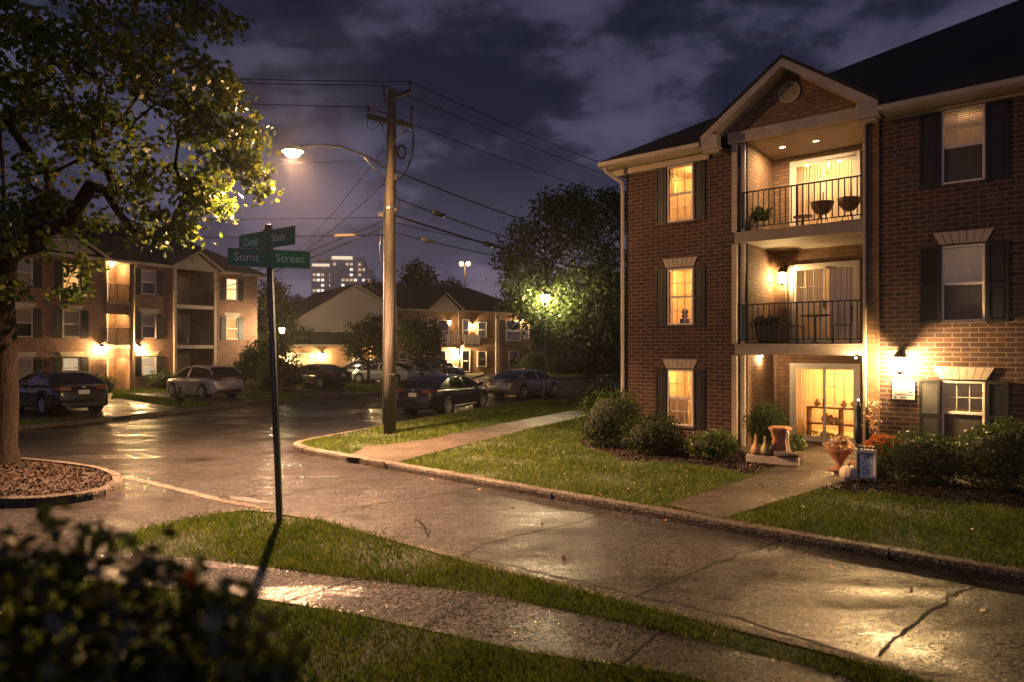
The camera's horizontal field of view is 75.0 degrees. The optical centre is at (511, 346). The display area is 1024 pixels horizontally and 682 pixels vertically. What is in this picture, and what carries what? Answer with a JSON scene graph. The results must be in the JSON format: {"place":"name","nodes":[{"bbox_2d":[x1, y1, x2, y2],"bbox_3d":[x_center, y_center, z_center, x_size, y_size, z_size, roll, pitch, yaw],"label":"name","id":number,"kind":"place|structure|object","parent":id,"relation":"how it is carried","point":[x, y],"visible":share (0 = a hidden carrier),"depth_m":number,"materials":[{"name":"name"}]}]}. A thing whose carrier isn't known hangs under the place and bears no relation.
{"place":"outdoors","nodes":[
{"label":"outdoors","id":0,"kind":"place"},
{"bbox_2d":[63,392,113,420],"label":"pavement","id":1,"kind":"structure","parent":0,"point":[78,414],"depth_m":24.73,"materials":[{"name":"concrete"}]},
{"bbox_2d":[19,399,180,419],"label":"driveway","id":2,"kind":"structure","parent":0,"point":[118,407],"depth_m":25.95,"materials":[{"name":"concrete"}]},
{"bbox_2d":[19,370,107,414],"bbox_3d":[-17.697,1.710,25.897,5.212,1.626,2.372,0,0,37],"label":"parked car","id":3,"kind":"object","parent":2,"relation":"on","point":[47,392],"visible":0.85,"depth_m":24.58,"materials":[{"name":"black paint"}]},
{"bbox_2d":[132,392,260,403],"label":"driveway","id":4,"kind":"structure","parent":0,"point":[223,398],"depth_m":32.00,"materials":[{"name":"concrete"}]},
{"bbox_2d":[167,364,242,397],"bbox_3d":[-15.497,1.691,33.498,4.532,1.636,2.176,0,0,34],"label":"parked car","id":5,"kind":"object","parent":4,"relation":"on","point":[204,381],"visible":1,"depth_m":32.41,"materials":[{"name":"silver metal"}]},
{"bbox_2d":[19,373,481,424],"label":"lawn","id":6,"kind":"structure","parent":0,"point":[469,375],"depth_m":34.16,"materials":[{"name":"plant"}]},
{"bbox_2d":[0,210,266,389],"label":"apartment building","id":7,"kind":"structure","parent":6,"relation":"on","point":[125,327],"depth_m":39.16,"materials":[{"name":"brown brick"}]},
{"bbox_2d":[16,308,32,336],"bbox_3d":[-24.976,-1.230,33.999,0.150,1.460,0.880,0,0,32],"label":"window","id":8,"kind":"structure","parent":7,"relation":"in","point":[24,317],"depth_m":34.10,"materials":[{"name":"grey glass"}]},
{"bbox_2d":[17,258,32,286],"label":"window","id":9,"kind":"structure","parent":7,"relation":"in","point":[24,269],"depth_m":34.13,"materials":[{"name":"grey glass"}]},
{"bbox_2d":[18,358,32,379],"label":"window","id":10,"kind":"structure","parent":7,"relation":"in","point":[25,365],"depth_m":34.10,"materials":[{"name":"grey glass"}]},
{"bbox_2d":[63,357,79,370],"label":"window","id":11,"kind":"structure","parent":7,"relation":"in","point":[69,363],"depth_m":35.96,"materials":[{"name":"white glass"}]},
{"bbox_2d":[63,310,79,337],"bbox_3d":[-23.773,-1.230,35.923,0.150,1.460,0.880,0,0,32],"label":"window","id":12,"kind":"structure","parent":7,"relation":"in","point":[71,320],"depth_m":35.96,"materials":[{"name":"grey glass"}]},
{"bbox_2d":[142,356,155,375],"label":"window","id":13,"kind":"structure","parent":7,"relation":"in","point":[148,361],"depth_m":39.50,"materials":[{"name":"beige glass"}]},
{"bbox_2d":[142,314,155,338],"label":"window","id":14,"kind":"structure","parent":7,"relation":"in","point":[148,326],"depth_m":39.52,"materials":[{"name":"grey glass"}]},
{"bbox_2d":[142,270,155,294],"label":"window","id":15,"kind":"structure","parent":7,"relation":"in","point":[148,282],"depth_m":39.52,"materials":[{"name":"grey glass"}]},
{"bbox_2d":[226,317,237,339],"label":"window","id":16,"kind":"structure","parent":7,"relation":"in","point":[231,323],"depth_m":44.26,"materials":[{"name":"yellow glass"}]},
{"bbox_2d":[226,278,237,300],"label":"window","id":17,"kind":"structure","parent":7,"relation":"in","point":[231,291],"depth_m":44.26,"materials":[{"name":"yellow glass"}]},
{"bbox_2d":[141,369,176,388],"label":"shrub","id":18,"kind":"object","parent":6,"relation":"on","point":[156,380],"visible":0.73,"depth_m":38.65,"materials":[{"name":"green plant"}]},
{"bbox_2d":[226,348,259,383],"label":"shrub","id":19,"kind":"object","parent":6,"relation":"on","point":[250,376],"visible":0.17,"depth_m":43.39,"materials":[{"name":"green plant"}]},
{"bbox_2d":[257,276,313,354],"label":"tall tree","id":20,"kind":"object","parent":6,"relation":"on","point":[279,295],"visible":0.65,"depth_m":51.58,"materials":[{"name":"green plant"}]},
{"bbox_2d":[263,330,378,366],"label":"garage","id":21,"kind":"structure","parent":6,"relation":"on","point":[321,347],"depth_m":52.38,"materials":[{"name":"beige brick"}]},
{"bbox_2d":[286,353,313,366],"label":"garage door","id":22,"kind":"structure","parent":21,"relation":"in","point":[308,358],"depth_m":51.45,"materials":[{"name":"beige"}]},
{"bbox_2d":[337,311,397,384],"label":"young tree","id":23,"kind":"object","parent":6,"relation":"on","point":[357,347],"visible":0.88,"depth_m":42.96,"materials":[{"name":"green plant"}]},
{"bbox_2d":[259,283,530,373],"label":"apartment building","id":24,"kind":"structure","parent":6,"relation":"on","point":[477,337],"depth_m":62.26,"materials":[{"name":"beige paint"}]},
{"bbox_2d":[396,316,446,358],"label":"young tree","id":25,"kind":"object","parent":6,"relation":"on","point":[427,347],"visible":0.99,"depth_m":51.21,"materials":[{"name":"green plant"}]},
{"bbox_2d":[407,357,464,375],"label":"parked car","id":26,"kind":"object","parent":6,"relation":"on","point":[443,366],"visible":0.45,"depth_m":50.69,"materials":[{"name":"black paint"}]},
{"bbox_2d":[243,386,364,395],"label":"driveway","id":27,"kind":"structure","parent":0,"point":[316,391],"depth_m":37.03,"materials":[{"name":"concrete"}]},
{"bbox_2d":[233,330,302,372],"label":"shrub","id":28,"kind":"object","parent":27,"relation":"on","point":[283,340],"visible":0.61,"depth_m":41.97,"materials":[{"name":"green plant"}]},
{"bbox_2d":[244,352,307,389],"bbox_3d":[-13.707,1.313,38.846,3.417,2.594,2.467,0,0,0],"label":"shrub","id":29,"kind":"object","parent":27,"relation":"on","point":[289,376],"visible":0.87,"depth_m":38.38,"materials":[{"name":"green plant"}]},
{"bbox_2d":[298,364,351,387],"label":"parked car","id":30,"kind":"object","parent":27,"relation":"on","point":[322,375],"visible":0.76,"depth_m":40.03,"materials":[{"name":"black paint"}]},
{"bbox_2d":[352,380,403,384],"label":"driveway","id":31,"kind":"structure","parent":0,"point":[380,382],"depth_m":46.42,"materials":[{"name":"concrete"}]},
{"bbox_2d":[343,359,382,382],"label":"parked car","id":32,"kind":"object","parent":31,"relation":"on","point":[353,366],"visible":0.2,"depth_m":46.76,"materials":[{"name":"paint"}]},
{"bbox_2d":[352,362,418,383],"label":"parked car","id":33,"kind":"object","parent":31,"relation":"on","point":[405,373],"visible":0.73,"depth_m":45.45,"materials":[{"name":"silver metal"}]},
{"bbox_2d":[399,361,441,375],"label":"parked car","id":34,"kind":"object","parent":31,"relation":"on","point":[424,369],"visible":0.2,"depth_m":47.18,"materials":[{"name":"grey metal"}]},
{"bbox_2d":[347,409,586,461],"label":"pavement","id":35,"kind":"structure","parent":0,"point":[402,451],"depth_m":17.41,"materials":[{"name":"concrete"}]},
{"bbox_2d":[86,551,854,681],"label":"pavement","id":36,"kind":"structure","parent":0,"point":[498,619],"depth_m":6.03,"materials":[{"name":"concrete"}]},
{"bbox_2d":[0,507,947,681],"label":"lawn","id":37,"kind":"structure","parent":0,"point":[785,656],"depth_m":5.89,"materials":[{"name":"plant"}]},
{"bbox_2d":[0,496,319,681],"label":"hedge","id":38,"kind":"object","parent":37,"relation":"on","point":[93,602],"visible":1,"depth_m":1.03,"materials":[{"name":"green plant"}]},
{"bbox_2d":[228,224,310,520],"bbox_3d":[-3.548,0.420,9.614,1.290,4.390,0.595,0,0,13],"label":"street sign","id":39,"kind":"object","parent":37,"relation":"on","point":[255,249],"visible":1,"depth_m":9.62,"materials":[{"name":"green metal"}]},
{"bbox_2d":[0,0,1016,312],"label":"sky","id":40,"kind":"structure","parent":0,"point":[597,80],"materials":[{"name":"blue"}]},
{"bbox_2d":[0,374,1023,681],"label":"road","id":41,"kind":"structure","parent":0,"point":[806,592],"depth_m":9.24,"materials":[{"name":"grey asphalt"}]},
{"bbox_2d":[0,458,122,498],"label":"mulch bed","id":42,"kind":"object","parent":41,"relation":"on","point":[46,481],"visible":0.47,"depth_m":12.48,"materials":[{"name":"brown wood"}]},
{"bbox_2d":[0,0,284,464],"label":"maple tree","id":43,"kind":"object","parent":42,"relation":"on","point":[34,222],"visible":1,"depth_m":13.66,"materials":[{"name":"green plant"}]},
{"bbox_2d":[0,457,123,507],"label":"kerb","id":44,"kind":"structure","parent":41,"relation":"on","point":[36,500],"depth_m":11.21,"materials":[{"name":"concrete"}]},
{"bbox_2d":[123,476,270,509],"bbox_3d":[-5.861,2.594,11.995,4.651,0.001,0.273,0,0,35],"label":"road marking","id":45,"kind":"object","parent":41,"relation":"on","point":[199,494],"visible":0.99,"depth_m":11.80,"materials":[{"name":"paint"}]},
{"bbox_2d":[18,373,484,429],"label":"kerb","id":46,"kind":"structure","parent":41,"relation":"on","point":[83,421],"depth_m":26.63,"materials":[{"name":"concrete"}]},
{"bbox_2d":[396,374,487,414],"bbox_3d":[-2.702,1.865,27.296,2.263,1.552,4.973,0,0,25],"label":"parked car","id":47,"kind":"object","parent":41,"relation":"on","point":[443,393],"visible":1,"depth_m":25.79,"materials":[{"name":"paint"}]},
{"bbox_2d":[487,369,559,397],"bbox_3d":[0.718,1.893,35.397,2.176,1.492,4.782,0,0,37],"label":"parked car","id":48,"kind":"object","parent":41,"relation":"on","point":[520,383],"visible":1,"depth_m":34.08,"materials":[{"name":"grey metal"}]},
{"bbox_2d":[213,509,942,681],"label":"kerb","id":49,"kind":"structure","parent":41,"relation":"on","point":[772,637],"depth_m":6.17,"materials":[{"name":"concrete"}]},
{"bbox_2d":[292,397,1023,584],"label":"kerb","id":50,"kind":"structure","parent":41,"relation":"on","point":[987,570],"depth_m":9.48,"materials":[{"name":"concrete"}]},
{"bbox_2d":[630,594,866,657],"bbox_3d":[2.238,2.596,6.246,2.491,0.001,0.192,0,0,41],"label":"tar seam","id":51,"kind":"object","parent":41,"relation":"on","point":[753,623],"visible":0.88,"depth_m":6.24,"materials":[{"name":"black asphalt"}]},
{"bbox_2d":[878,585,986,655],"bbox_3d":[4.088,2.596,6.492,2.682,0.001,0.162,0,0,-39],"label":"tar seam","id":52,"kind":"object","parent":41,"relation":"on","point":[904,630],"visible":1,"depth_m":6.37,"materials":[{"name":"black asphalt"}]},
{"bbox_2d":[532,341,626,360],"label":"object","id":53,"kind":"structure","parent":0,"point":[540,349],"depth_m":126.05,"materials":[{"name":"green plant"}]},
{"bbox_2d":[301,398,1023,568],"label":"lawn","id":54,"kind":"structure","parent":0,"point":[815,496],"depth_m":11.01,"materials":[{"name":"plant"}]},
{"bbox_2d":[281,81,414,434],"bbox_3d":[-4.418,-2.460,17.761,1.043,10.291,4.054,0,0,39],"label":"utility pole","id":55,"kind":"object","parent":54,"relation":"on","point":[389,335],"visible":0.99,"depth_m":18.97,"materials":[{"name":"brown wood"}]},
{"bbox_2d":[51,234,383,237],"bbox_3d":[-22.830,-3.444,17.510,38.460,0.940,0.100,0,0,-5],"label":"power line","id":56,"kind":"object","parent":55,"relation":"attached to","point":[345,235],"visible":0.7,"depth_m":18.86,"materials":[{"name":"black"}]},
{"bbox_2d":[394,215,626,277],"bbox_3d":[5.830,-3.412,30.000,0.170,0.832,28.648,0,0,40],"label":"power line","id":57,"kind":"object","parent":55,"relation":"attached to","point":[491,245],"visible":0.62,"depth_m":22.31,"materials":[{"name":"black"}]},
{"bbox_2d":[395,233,625,278],"bbox_3d":[5.830,-3.347,29.500,0.100,0.933,27.883,0,0,41],"label":"power line","id":58,"kind":"object","parent":55,"relation":"attached to","point":[427,240],"visible":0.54,"depth_m":21.55,"materials":[{"name":"black"}]},
{"bbox_2d":[395,197,626,268],"bbox_3d":[5.830,-4.009,30.000,0.150,1.216,28.646,0,0,40],"label":"power line","id":59,"kind":"object","parent":55,"relation":"attached to","point":[438,214],"visible":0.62,"depth_m":21.22,"materials":[{"name":"black"}]},
{"bbox_2d":[395,170,626,250],"bbox_3d":[5.832,-4.704,29.999,0.036,1.030,28.646,0,0,40],"label":"power line","id":60,"kind":"object","parent":55,"relation":"attached to","point":[499,211],"visible":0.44,"depth_m":22.26,"materials":[{"name":"black"}]},
{"bbox_2d":[328,395,626,436],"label":"grass","id":61,"kind":"structure","parent":54,"relation":"on","point":[532,411],"depth_m":22.15,"materials":[{"name":"green plant"}]},
{"bbox_2d":[541,292,548,399],"bbox_3d":[1.550,-0.040,31.200,0.400,5.050,0.400,0,0,0],"label":"post lamp","id":62,"kind":"object","parent":54,"relation":"on","point":[544,389],"visible":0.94,"depth_m":31.16,"materials":[{"name":"black metal"}]},
{"bbox_2d":[480,177,626,397],"bbox_3d":[3.522,-2.945,32.481,10.115,11.050,6.437,0,0,0],"label":"street tree","id":63,"kind":"object","parent":54,"relation":"on","point":[591,331],"visible":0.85,"depth_m":31.81,"materials":[{"name":"green plant"}]},
{"bbox_2d":[573,372,626,417],"bbox_3d":[3.020,1.661,22.255,2.013,1.657,1.776,0,0,0],"label":"shrub","id":64,"kind":"object","parent":54,"relation":"on","point":[592,388],"visible":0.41,"depth_m":21.94,"materials":[{"name":"green plant"}]},
{"bbox_2d":[581,433,772,475],"bbox_3d":[3.753,2.505,17.430,4.012,0.090,9.130,0,0,0],"label":"mulch bed","id":65,"kind":"object","parent":54,"relation":"on","point":[692,460],"visible":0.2,"depth_m":14.71,"materials":[{"name":"brown soil"}]},
{"bbox_2d":[572,387,644,447],"bbox_3d":[2.433,1.717,16.531,1.888,1.549,1.764,0,0,0],"label":"shrub","id":66,"kind":"object","parent":65,"relation":"on","point":[603,420],"visible":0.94,"depth_m":16.25,"materials":[{"name":"green plant"}]},
{"bbox_2d":[618,409,685,456],"bbox_3d":[3.257,1.942,15.386,1.569,1.127,1.392,0,0,0],"label":"shrub","id":67,"kind":"object","parent":65,"relation":"on","point":[654,435],"visible":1,"depth_m":15.11,"materials":[{"name":"green plant"}]},
{"bbox_2d":[683,427,739,459],"bbox_3d":[4.396,2.127,14.745,1.320,0.778,0.966,0,0,0],"label":"shrub","id":68,"kind":"object","parent":65,"relation":"on","point":[714,444],"visible":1,"depth_m":14.54,"materials":[{"name":"green plant"}]},
{"bbox_2d":[581,430,1023,508],"bbox_3d":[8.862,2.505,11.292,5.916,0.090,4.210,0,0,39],"label":"mulch bed","id":69,"kind":"object","parent":54,"relation":"on","point":[941,490],"visible":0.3,"depth_m":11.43,"materials":[{"name":"brown wood"}]},
{"bbox_2d":[855,446,876,481],"bbox_3d":[6.472,2.132,12.189,0.340,0.635,0.060,0,0,25],"label":"placard","id":70,"kind":"object","parent":69,"relation":"on","point":[867,463],"visible":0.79,"depth_m":12.17,"materials":[{"name":"plastic"}]},
{"bbox_2d":[861,400,881,445],"bbox_3d":[7.880,1.801,14.566,0.466,1.322,0.326,0,0,-26],"label":"climbing vine","id":71,"kind":"object","parent":69,"relation":"on","point":[867,418],"visible":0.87,"depth_m":14.55,"materials":[{"name":"green plant"}]},
{"bbox_2d":[862,433,899,478],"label":"potted mums","id":72,"kind":"object","parent":69,"relation":"on","point":[880,471],"visible":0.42,"depth_m":12.49,"materials":[{"name":"orange plant"}]},
{"bbox_2d":[872,425,967,484],"bbox_3d":[7.468,1.969,12.193,1.481,1.061,1.381,0,0,-37],"label":"shrub","id":73,"kind":"object","parent":69,"relation":"on","point":[923,457],"visible":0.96,"depth_m":11.89,"materials":[{"name":"green plant"}]},
{"bbox_2d":[948,410,1023,490],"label":"shrub","id":74,"kind":"object","parent":69,"relation":"on","point":[996,455],"visible":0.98,"depth_m":11.37,"materials":[{"name":"green plant"}]},
{"bbox_2d":[598,0,1023,462],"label":"apartment building","id":75,"kind":"structure","parent":54,"relation":"on","point":[917,261],"depth_m":16.02,"materials":[{"name":"red brick"}]},
{"bbox_2d":[667,163,692,222],"bbox_3d":[4.483,-4.070,17.683,0.738,1.500,0.135,0,0,39],"label":"window","id":76,"kind":"structure","parent":75,"relation":"in","point":[679,205],"depth_m":17.75,"materials":[{"name":"yellow glass"}]},
{"bbox_2d":[667,267,692,324],"bbox_3d":[4.483,-1.330,17.683,0.738,1.500,0.135,0,0,39],"label":"window","id":77,"kind":"structure","parent":75,"relation":"in","point":[670,283],"depth_m":17.76,"materials":[{"name":"yellow glass"}]},
{"bbox_2d":[667,369,692,426],"bbox_3d":[4.483,1.340,17.683,0.738,1.480,0.135,0,0,39],"label":"window","id":78,"kind":"structure","parent":75,"relation":"in","point":[686,403],"depth_m":17.69,"materials":[{"name":"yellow glass"}]},
{"bbox_2d":[750,206,772,229],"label":"potted plant","id":79,"kind":"object","parent":75,"relation":"on","point":[761,218],"visible":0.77,"depth_m":16.50,"materials":[{"name":"green plant"}]},
{"bbox_2d":[750,315,778,343],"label":"potted plant","id":80,"kind":"object","parent":75,"relation":"on","point":[765,329],"visible":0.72,"depth_m":16.39,"materials":[{"name":"green plant"}]},
{"bbox_2d":[810,200,834,222],"bbox_3d":[7.409,-3.155,15.925,0.544,0.617,0.490,0,0,0],"label":"scoop chair","id":81,"kind":"object","parent":75,"relation":"on","point":[823,207],"visible":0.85,"depth_m":15.79,"materials":[{"name":"brown wicker"}]},
{"bbox_2d":[790,363,860,444],"bbox_3d":[8.077,1.440,17.242,1.700,2.040,0.155,0,0,39],"label":"sliding door","id":82,"kind":"structure","parent":75,"relation":"in","point":[856,368],"depth_m":17.20,"materials":[{"name":"white glass"}]},
{"bbox_2d":[790,260,860,342],"bbox_3d":[8.077,-1.145,17.242,1.700,2.070,0.155,0,0,39],"label":"sliding door","id":83,"kind":"structure","parent":75,"relation":"in","point":[856,264],"depth_m":17.18,"materials":[{"name":"white glass"}]},
{"bbox_2d":[790,150,860,225],"bbox_3d":[8.077,-3.900,17.242,1.700,2.040,0.155,0,0,39],"label":"sliding door","id":84,"kind":"structure","parent":75,"relation":"in","point":[855,155],"depth_m":17.19,"materials":[{"name":"white glass"}]},
{"bbox_2d":[806,405,852,435],"bbox_3d":[8.739,2.040,17.712,1.650,0.880,0.350,0,0,39],"label":"shelf","id":85,"kind":"object","parent":75,"relation":"in","point":[840,424],"visible":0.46,"depth_m":17.82,"materials":[{"name":"brown wood"}]},
{"bbox_2d":[837,196,860,220],"bbox_3d":[7.841,-3.155,15.505,0.544,0.617,0.490,0,0,-29],"label":"scoop chair","id":86,"kind":"object","parent":75,"relation":"on","point":[847,203],"visible":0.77,"depth_m":15.36,"materials":[{"name":"brown wicker"}]},
{"bbox_2d":[892,380,914,400],"bbox_3d":[8.425,0.930,14.350,0.430,0.440,0.040,0,0,39],"label":"plaque","id":87,"kind":"object","parent":75,"relation":"attached to","point":[904,390],"visible":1,"depth_m":14.33,"materials":[{"name":"plastic"}]},
{"bbox_2d":[941,103,984,184],"bbox_3d":[9.293,-4.150,13.732,0.751,1.540,0.131,0,0,39],"label":"window","id":88,"kind":"structure","parent":75,"relation":"in","point":[960,162],"depth_m":13.74,"materials":[{"name":"white glass"}]},
{"bbox_2d":[941,243,984,321],"bbox_3d":[9.293,-1.310,13.732,0.751,1.580,0.131,0,0,39],"label":"window","id":89,"kind":"structure","parent":75,"relation":"in","point":[961,301],"depth_m":13.74,"materials":[{"name":"white glass"}]},
{"bbox_2d":[941,381,984,444],"bbox_3d":[9.293,1.360,13.732,0.751,1.320,0.131,0,0,39],"label":"window","id":90,"kind":"structure","parent":75,"relation":"in","point":[952,422],"depth_m":13.77,"materials":[{"name":"white glass"}]},
{"bbox_2d":[851,399,861,490],"bbox_3d":[5.865,1.671,11.336,0.170,1.581,0.116,0,0,-14],"label":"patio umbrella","id":91,"kind":"object","parent":54,"relation":"on","point":[858,432],"visible":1,"depth_m":11.31,"materials":[{"name":"black fabric"}]},
{"bbox_2d":[667,439,861,517],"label":"pavement","id":92,"kind":"structure","parent":0,"point":[722,504],"depth_m":11.78,"materials":[{"name":"concrete"}]},
{"bbox_2d":[739,399,790,449],"bbox_3d":[5.827,1.821,15.147,1.131,1.299,1.074,0,0,-39],"label":"shrub","id":93,"kind":"object","parent":92,"relation":"on","point":[762,420],"visible":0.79,"depth_m":14.95,"materials":[{"name":"green plant"}]},
{"bbox_2d":[746,453,799,466],"bbox_3d":[5.488,2.378,14.050,1.040,0.170,0.180,0,0,30],"label":"ledge","id":94,"kind":"object","parent":92,"relation":"on","point":[765,459],"visible":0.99,"depth_m":13.96,"materials":[{"name":"stone"}]},
{"bbox_2d":[768,426,792,454],"bbox_3d":[5.691,2.073,14.137,0.521,0.780,0.393,0,0,0],"label":"planter","id":95,"kind":"object","parent":92,"relation":"on","point":[780,437],"visible":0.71,"depth_m":14.04,"materials":[{"name":"ceramic"}]},
{"bbox_2d":[789,433,807,460],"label":"potted plant","id":96,"kind":"object","parent":92,"relation":"on","point":[793,442],"visible":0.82,"depth_m":14.42,"materials":[{"name":"green plant"}]},
{"bbox_2d":[822,432,855,471],"bbox_3d":[6.558,2.074,13.328,0.596,0.780,0.602,0,0,0],"label":"urn planter","id":97,"kind":"object","parent":92,"relation":"on","point":[838,451],"visible":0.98,"depth_m":13.24,"materials":[{"name":"ceramic"}]},
{"bbox_2d":[839,462,856,480],"bbox_3d":[6.181,2.288,12.239,0.326,0.344,0.310,0,0,0],"label":"pumpkin","id":98,"kind":"object","parent":92,"relation":"on","point":[848,472],"visible":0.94,"depth_m":12.14,"materials":[{"name":"beige ceramic"}]},
{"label":"lawn","id":99,"kind":"structure","parent":0,"visible":0},
{"bbox_2d":[512,348,553,371],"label":"shrub","id":100,"kind":"object","parent":99,"relation":"on","point":[530,361],"visible":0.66,"depth_m":63.12,"materials":[{"name":"green plant"}]},
{"bbox_2d":[530,288,581,358],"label":"tree","id":101,"kind":"object","parent":99,"relation":"on","point":[539,332],"visible":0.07,"depth_m":73.08,"materials":[{"name":"green plant"}]},
{"bbox_2d":[539,356,585,373],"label":"shrub","id":102,"kind":"object","parent":99,"relation":"on","point":[558,366],"visible":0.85,"depth_m":60.04,"materials":[{"name":"green plant"}]},
{"bbox_2d":[578,358,626,373],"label":"shrub","id":103,"kind":"object","parent":99,"relation":"on","point":[614,369],"visible":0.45,"depth_m":60.01,"materials":[{"name":"green plant"}]},
{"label":"lawn","id":104,"kind":"structure","parent":0,"visible":0},
{"bbox_2d":[396,256,444,286],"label":"tree","id":105,"kind":"object","parent":104,"relation":"on","point":[414,276],"visible":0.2,"depth_m":90.97,"materials":[{"name":"green plant"}]},
{"bbox_3d":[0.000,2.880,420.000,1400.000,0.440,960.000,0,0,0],"label":"ground","id":106,"kind":"structure","parent":0,"visible":0},
{"bbox_2d":[311,256,373,294],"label":"building","id":107,"kind":"structure","parent":106,"relation":"on","point":[341,271],"depth_m":392.60,"materials":[{"name":"beige concrete"}]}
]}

